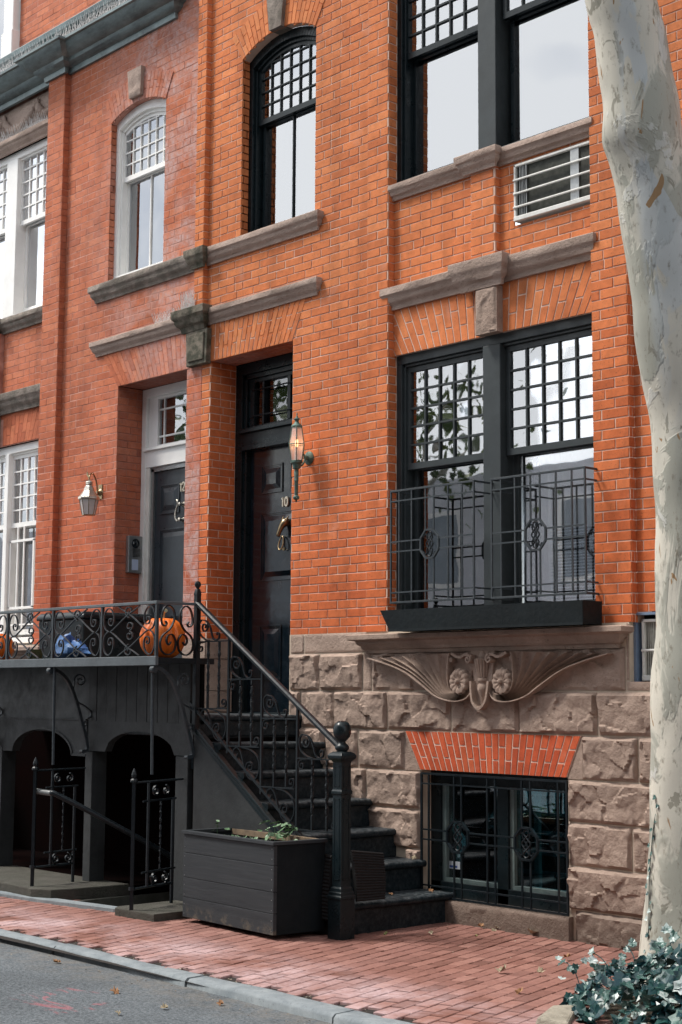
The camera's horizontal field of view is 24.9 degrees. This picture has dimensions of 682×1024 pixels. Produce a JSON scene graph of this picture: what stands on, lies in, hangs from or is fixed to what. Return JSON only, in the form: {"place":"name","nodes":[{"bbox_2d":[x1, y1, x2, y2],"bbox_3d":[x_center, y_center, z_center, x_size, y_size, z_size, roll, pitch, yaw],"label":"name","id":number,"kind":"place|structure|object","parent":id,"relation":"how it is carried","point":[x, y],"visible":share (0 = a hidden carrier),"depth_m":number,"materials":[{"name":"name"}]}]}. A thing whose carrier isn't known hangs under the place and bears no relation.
{"place":"outdoors","nodes":[
{"label":"outdoors","id":0,"kind":"place"},
{"bbox_2d":[28,649,42,658],"bbox_3d":[-2.435,1.145,12.300,0.136,0.100,0.136,6,-9,-42],"label":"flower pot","id":1,"kind":"object","parent":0,"point":[38,653],"visible":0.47,"depth_m":12.25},
{"bbox_2d":[0,942,332,1023],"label":"road","id":2,"kind":"structure","parent":0,"point":[37,987],"depth_m":7.82,"materials":[{"name":"grey asphalt"}]},
{"bbox_2d":[110,987,119,993],"bbox_3d":[-1.169,2.471,7.986,0.051,0.038,0.045,0,-7,5],"label":"fallen leaf","id":3,"kind":"object","parent":2,"relation":"on","point":[115,991],"visible":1,"depth_m":7.99,"materials":[{"name":"orange plant"}]},
{"bbox_2d":[0,931,413,1022],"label":"pavement bed","id":4,"kind":"object","parent":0,"point":[130,957],"visible":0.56,"depth_m":8.86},
{"bbox_2d":[0,929,63,954],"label":"kerb","id":5,"kind":"structure","parent":4,"relation":"on","point":[33,939],"depth_m":9.48,"materials":[{"name":"grey concrete"}]},
{"bbox_2d":[0,891,117,911],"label":"area edging","id":6,"kind":"object","parent":4,"relation":"on","point":[78,904],"visible":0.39,"depth_m":11.05,"materials":[{"name":"grey concrete"}]},
{"bbox_2d":[0,0,211,659],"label":"brick house","id":7,"kind":"structure","parent":4,"relation":"on","point":[102,257],"depth_m":14.20,"materials":[{"name":"brick"}]},
{"bbox_2d":[0,0,20,58],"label":"window","id":8,"kind":"structure","parent":7,"relation":"in","point":[10,10],"depth_m":16.33,"materials":[{"name":"white paint"}]},
{"bbox_2d":[0,440,38,644],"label":"window","id":9,"kind":"structure","parent":7,"relation":"in","point":[18,463],"depth_m":15.16,"materials":[{"name":"white paint"}]},
{"bbox_2d":[0,109,47,141],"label":"bird spikes","id":10,"kind":"object","parent":7,"relation":"on","point":[26,127],"visible":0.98,"depth_m":15.44,"materials":[{"name":"silver metal"}]},
{"bbox_2d":[0,138,47,318],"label":"window","id":11,"kind":"structure","parent":7,"relation":"in","point":[23,173],"depth_m":15.57,"materials":[{"name":"white paint"}]},
{"bbox_2d":[0,0,126,71],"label":"bird spikes","id":12,"kind":"object","parent":7,"relation":"on","point":[79,25],"visible":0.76,"depth_m":14.50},
{"bbox_2d":[78,472,102,515],"bbox_3d":[-2.212,-0.156,13.749,0.177,0.400,0.337,-1,-7,14],"label":"wall lantern","id":13,"kind":"object","parent":7,"relation":"attached to","point":[89,498],"depth_m":13.63,"materials":[{"name":"white metal"}]},
{"bbox_2d":[126,535,141,573],"bbox_3d":[-1.840,0.379,13.748,0.146,0.330,0.058,6,-9,-42],"label":"intercom","id":14,"kind":"object","parent":7,"relation":"attached to","point":[133,554],"visible":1,"depth_m":13.73,"materials":[{"name":"metal"}]},
{"bbox_2d":[113,98,165,278],"bbox_3d":[-1.744,-2.916,13.963,0.145,1.595,0.879,6,-9,-42],"label":"window","id":15,"kind":"structure","parent":7,"relation":"in","point":[140,154],"depth_m":14.09,"materials":[{"name":"white paint"}]},
{"bbox_2d":[151,304,180,322],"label":"bird spikes","id":16,"kind":"object","parent":7,"relation":"on","point":[163,319],"visible":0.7,"depth_m":13.33,"materials":[{"name":"silver metal"}]},
{"bbox_2d":[153,467,184,657],"bbox_3d":[-1.386,0.658,13.381,0.124,2.115,0.850,6,-9,-42],"label":"door","id":17,"kind":"structure","parent":7,"relation":"in","point":[170,484],"depth_m":13.57,"materials":[{"name":"grey paint"}]},
{"bbox_2d":[177,290,195,308],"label":"bird spikes","id":18,"kind":"object","parent":7,"relation":"on","point":[187,300],"visible":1,"depth_m":13.03,"materials":[{"name":"silver metal"}]},
{"bbox_2d":[79,892,169,905],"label":"cellar steps","id":19,"kind":"structure","parent":4,"relation":"on","point":[138,899],"depth_m":11.58,"materials":[{"name":"stone"}]},
{"bbox_2d":[54,943,203,986],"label":"kerb","id":20,"kind":"structure","parent":4,"relation":"on","point":[181,976],"depth_m":8.65,"materials":[{"name":"grey concrete"}]},
{"bbox_2d":[187,976,354,1022],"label":"kerb","id":21,"kind":"structure","parent":4,"relation":"on","point":[288,1003],"depth_m":7.69,"materials":[{"name":"grey concrete"}]},
{"bbox_2d":[333,1010,413,1023],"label":"kerb","id":22,"kind":"structure","parent":4,"relation":"on","point":[355,1017],"depth_m":7.21,"materials":[{"name":"grey concrete"}]},
{"bbox_2d":[194,0,681,950],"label":"brick house","id":23,"kind":"structure","parent":4,"relation":"on","point":[390,292],"depth_m":10.98,"materials":[{"name":"brick"}]},
{"bbox_2d":[247,445,291,712],"bbox_3d":[-0.477,0.529,12.418,0.145,2.155,0.888,6,-9,-42],"label":"door","id":24,"kind":"structure","parent":23,"relation":"in","point":[271,468],"depth_m":12.56,"materials":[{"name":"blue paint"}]},
{"bbox_2d":[247,26,316,232],"bbox_3d":[-0.403,-3.090,12.537,0.145,1.660,0.957,6,-9,-42],"label":"window","id":25,"kind":"structure","parent":23,"relation":"in","point":[282,104],"depth_m":12.65,"materials":[{"name":"glass"}]},
{"bbox_2d":[289,413,313,501],"bbox_3d":[-0.312,-0.411,11.736,0.203,0.692,0.133,6,-9,-42],"label":"wall lantern","id":26,"kind":"object","parent":23,"relation":"attached to","point":[307,457],"depth_m":11.70,"materials":[{"name":"black metal"}]},
{"bbox_2d":[390,480,493,604],"bbox_3d":[0.691,0.223,10.666,0.208,0.801,0.807,6,-9,-42],"label":"window railing","id":27,"kind":"object","parent":23,"relation":"attached to","point":[399,502],"depth_m":10.60,"materials":[{"name":"metal"}]},
{"bbox_2d":[380,600,601,631],"bbox_3d":[0.946,0.696,10.171,0.195,0.150,1.790,6,-9,-42],"label":"flower box","id":28,"kind":"object","parent":23,"relation":"on","point":[553,614],"visible":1,"depth_m":9.98,"materials":[{"name":"wood"}]},
{"bbox_2d":[397,0,588,182],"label":"window","id":29,"kind":"structure","parent":23,"relation":"in","point":[473,75],"depth_m":10.90,"materials":[{"name":"glass"}]},
{"bbox_2d":[420,772,569,915],"bbox_3d":[0.982,2.147,10.095,0.020,0.830,1.288,6,-9,-42],"label":"window grille","id":30,"kind":"object","parent":23,"relation":"attached to","point":[495,846],"depth_m":10.06,"materials":[{"name":"metal"}]},
{"bbox_2d":[397,313,595,609],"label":"window","id":31,"kind":"structure","parent":23,"relation":"in","point":[520,401],"depth_m":10.53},
{"bbox_2d":[431,770,567,912],"bbox_3d":[1.290,2.200,10.398,0.630,0.900,1.300,6,-9,-42],"label":"window","id":32,"kind":"structure","parent":23,"relation":"in","point":[544,804],"depth_m":10.33,"materials":[{"name":"black paint"}]},
{"bbox_2d":[490,466,598,600],"bbox_3d":[1.330,0.151,9.971,0.208,0.801,0.796,6,-9,-42],"label":"window railing","id":33,"kind":"object","parent":23,"relation":"attached to","point":[528,545],"depth_m":9.91,"materials":[{"name":"metal"}]},
{"bbox_2d":[513,141,589,223],"bbox_3d":[1.515,-2.182,10.364,0.330,0.398,0.673,6,-9,-42],"label":"air conditioner","id":34,"kind":"object","parent":23,"relation":"attached to","point":[556,182],"visible":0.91,"depth_m":10.28,"materials":[{"name":"white metal"}]},
{"bbox_2d":[0,896,640,1023],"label":"pavement","id":35,"kind":"structure","parent":0,"point":[442,973],"depth_m":8.83,"materials":[{"name":"brick"}]},
{"bbox_2d":[0,865,128,899],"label":"area slab","id":36,"kind":"structure","parent":35,"relation":"on","point":[16,880],"depth_m":11.55,"materials":[{"name":"grey concrete"}]},
{"bbox_2d":[29,757,85,885],"bbox_3d":[-2.144,2.325,11.672,0.052,0.945,0.493,-5,-9,40],"label":"areaway railing","id":37,"kind":"object","parent":36,"relation":"on","point":[52,858],"visible":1,"depth_m":11.63,"materials":[{"name":"metal"}]},
{"bbox_2d":[36,788,169,858],"bbox_3d":[-1.625,2.438,11.535,1.331,0.732,0.159,1,-7,-7],"label":"pipe handrail","id":38,"kind":"object","parent":37,"relation":"attached to","point":[97,815],"visible":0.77,"depth_m":11.48,"materials":[{"name":"black metal"}]},
{"bbox_2d":[115,900,189,921],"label":"area slab","id":39,"kind":"structure","parent":35,"relation":"on","point":[159,911],"depth_m":10.40,"materials":[{"name":"grey concrete"}]},
{"bbox_2d":[128,768,183,909],"bbox_3d":[-1.281,2.242,10.689,0.050,0.945,0.565,-4,-8,30],"label":"areaway railing","id":40,"kind":"object","parent":39,"relation":"on","point":[152,877],"visible":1,"depth_m":10.62,"materials":[{"name":"metal"}]},
{"bbox_2d":[0,663,452,934],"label":"stoop","id":41,"kind":"object","parent":35,"relation":"on","point":[212,787],"visible":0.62,"depth_m":11.79,"materials":[{"name":"paint"}]},
{"bbox_2d":[36,611,153,658],"bbox_3d":[-2.044,1.252,12.811,0.710,0.807,0.710,6,-9,-42],"label":"storage bin","id":42,"kind":"object","parent":41,"relation":"on","point":[120,631],"visible":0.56,"depth_m":12.59,"materials":[{"name":"black paint"}]},
{"bbox_2d":[0,601,213,774],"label":"balcony railing","id":43,"kind":"object","parent":41,"relation":"attached to","point":[53,663],"visible":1,"depth_m":11.25,"materials":[{"name":"black metal"}]},
{"bbox_2d":[0,634,13,659],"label":"pumpkin","id":44,"kind":"object","parent":43,"relation":"on","point":[2,650],"visible":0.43,"depth_m":12.65,"materials":[{"name":"orange food"}]},
{"bbox_2d":[50,632,90,657],"bbox_3d":[-2.084,1.044,11.924,0.218,0.240,0.469,6,-9,-42],"label":"plastic bag","id":45,"kind":"object","parent":43,"relation":"on","point":[69,648],"visible":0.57,"depth_m":11.84,"materials":[{"name":"blue plastic"}]},
{"bbox_2d":[139,609,184,657],"bbox_3d":[-1.273,0.868,11.008,0.329,0.356,0.328,6,-9,-42],"label":"pumpkin","id":46,"kind":"object","parent":43,"relation":"on","point":[176,630],"visible":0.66,"depth_m":10.89,"materials":[{"name":"orange food"}]},
{"bbox_2d":[189,581,356,940],"bbox_3d":[-0.526,1.569,10.298,0.132,2.308,1.711,6,-9,-42],"label":"stair railing","id":47,"kind":"object","parent":41,"relation":"attached to","point":[341,897],"visible":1,"depth_m":10.09,"materials":[{"name":"metal"}]},
{"bbox_2d":[321,854,331,920],"bbox_3d":[-0.089,2.362,9.715,0.052,0.401,0.132,5,-8,-33],"label":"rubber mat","id":48,"kind":"object","parent":47,"relation":"hanging from","point":[327,881],"visible":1,"depth_m":9.69,"materials":[{"name":"black rubber"}]},
{"bbox_2d":[351,850,385,901],"bbox_3d":[0.179,2.301,9.797,0.252,0.317,0.073,5,-8,-35],"label":"rubber mat","id":49,"kind":"object","parent":41,"relation":"on","point":[368,873],"visible":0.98,"depth_m":9.78,"materials":[{"name":"black rubber"}]},
{"bbox_2d":[181,827,327,935],"bbox_3d":[-0.577,2.377,10.015,0.424,0.565,1.052,6,-9,-38],"label":"planter box","id":50,"kind":"object","parent":35,"relation":"on","point":[273,887],"visible":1,"depth_m":9.71,"materials":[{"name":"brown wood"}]},
{"bbox_2d":[215,820,297,840],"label":"seedlings","id":51,"kind":"object","parent":50,"relation":"on","point":[279,835],"visible":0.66,"depth_m":9.88,"materials":[{"name":"green plant"}]},
{"bbox_2d":[13,923,611,1022],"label":"grit","id":52,"kind":"object","parent":35,"relation":"on","point":[259,986],"visible":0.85,"depth_m":8.49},
{"bbox_2d":[496,964,505,971],"bbox_3d":[0.868,2.477,8.398,0.058,0.037,0.062,-3,-7,24],"label":"fallen leaf","id":53,"kind":"object","parent":35,"relation":"on","point":[501,968],"visible":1,"depth_m":8.39,"materials":[{"name":"beige plant"}]},
{"bbox_2d":[515,987,522,993],"bbox_3d":[0.898,2.413,7.785,0.040,0.041,0.047,6,-9,-42],"label":"fallen leaf","id":54,"kind":"object","parent":35,"relation":"on","point":[518,990],"visible":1,"depth_m":7.78,"materials":[{"name":"orange plant"}]},
{"bbox_2d":[535,1005,575,1023],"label":"edging stone","id":55,"kind":"object","parent":35,"relation":"on","point":[559,1014],"visible":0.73,"depth_m":7.12,"materials":[{"name":"stone"}]},
{"bbox_2d":[598,994,678,1023],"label":"tree bed soil","id":56,"kind":"object","parent":35,"relation":"on","point":[614,1009],"visible":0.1,"depth_m":7.29,"materials":[{"name":"black soil"}]},
{"bbox_2d":[555,923,681,1023],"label":"ivy","id":57,"kind":"object","parent":56,"relation":"on","point":[659,971],"visible":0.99,"depth_m":7.20,"materials":[{"name":"green plant"}]},
{"bbox_2d":[585,0,681,983],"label":"plane tree","id":58,"kind":"object","parent":56,"relation":"in","point":[642,134],"visible":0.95,"depth_m":7.99,"materials":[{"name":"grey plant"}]},
{"bbox_2d":[643,795,658,952],"bbox_3d":[1.625,1.932,8.059,0.052,0.909,0.154,5,-8,-33],"label":"ivy strand","id":59,"kind":"object","parent":58,"relation":"attached to","point":[648,876],"visible":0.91,"depth_m":8.09,"materials":[{"name":"green plant"}]},
{"bbox_2d":[633,612,655,681],"bbox_3d":[2.152,0.834,9.321,0.340,0.463,0.690,6,-9,-42],"label":"window","id":60,"kind":"structure","parent":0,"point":[644,633],"depth_m":9.44,"materials":[{"name":"white metal"}]}
]}

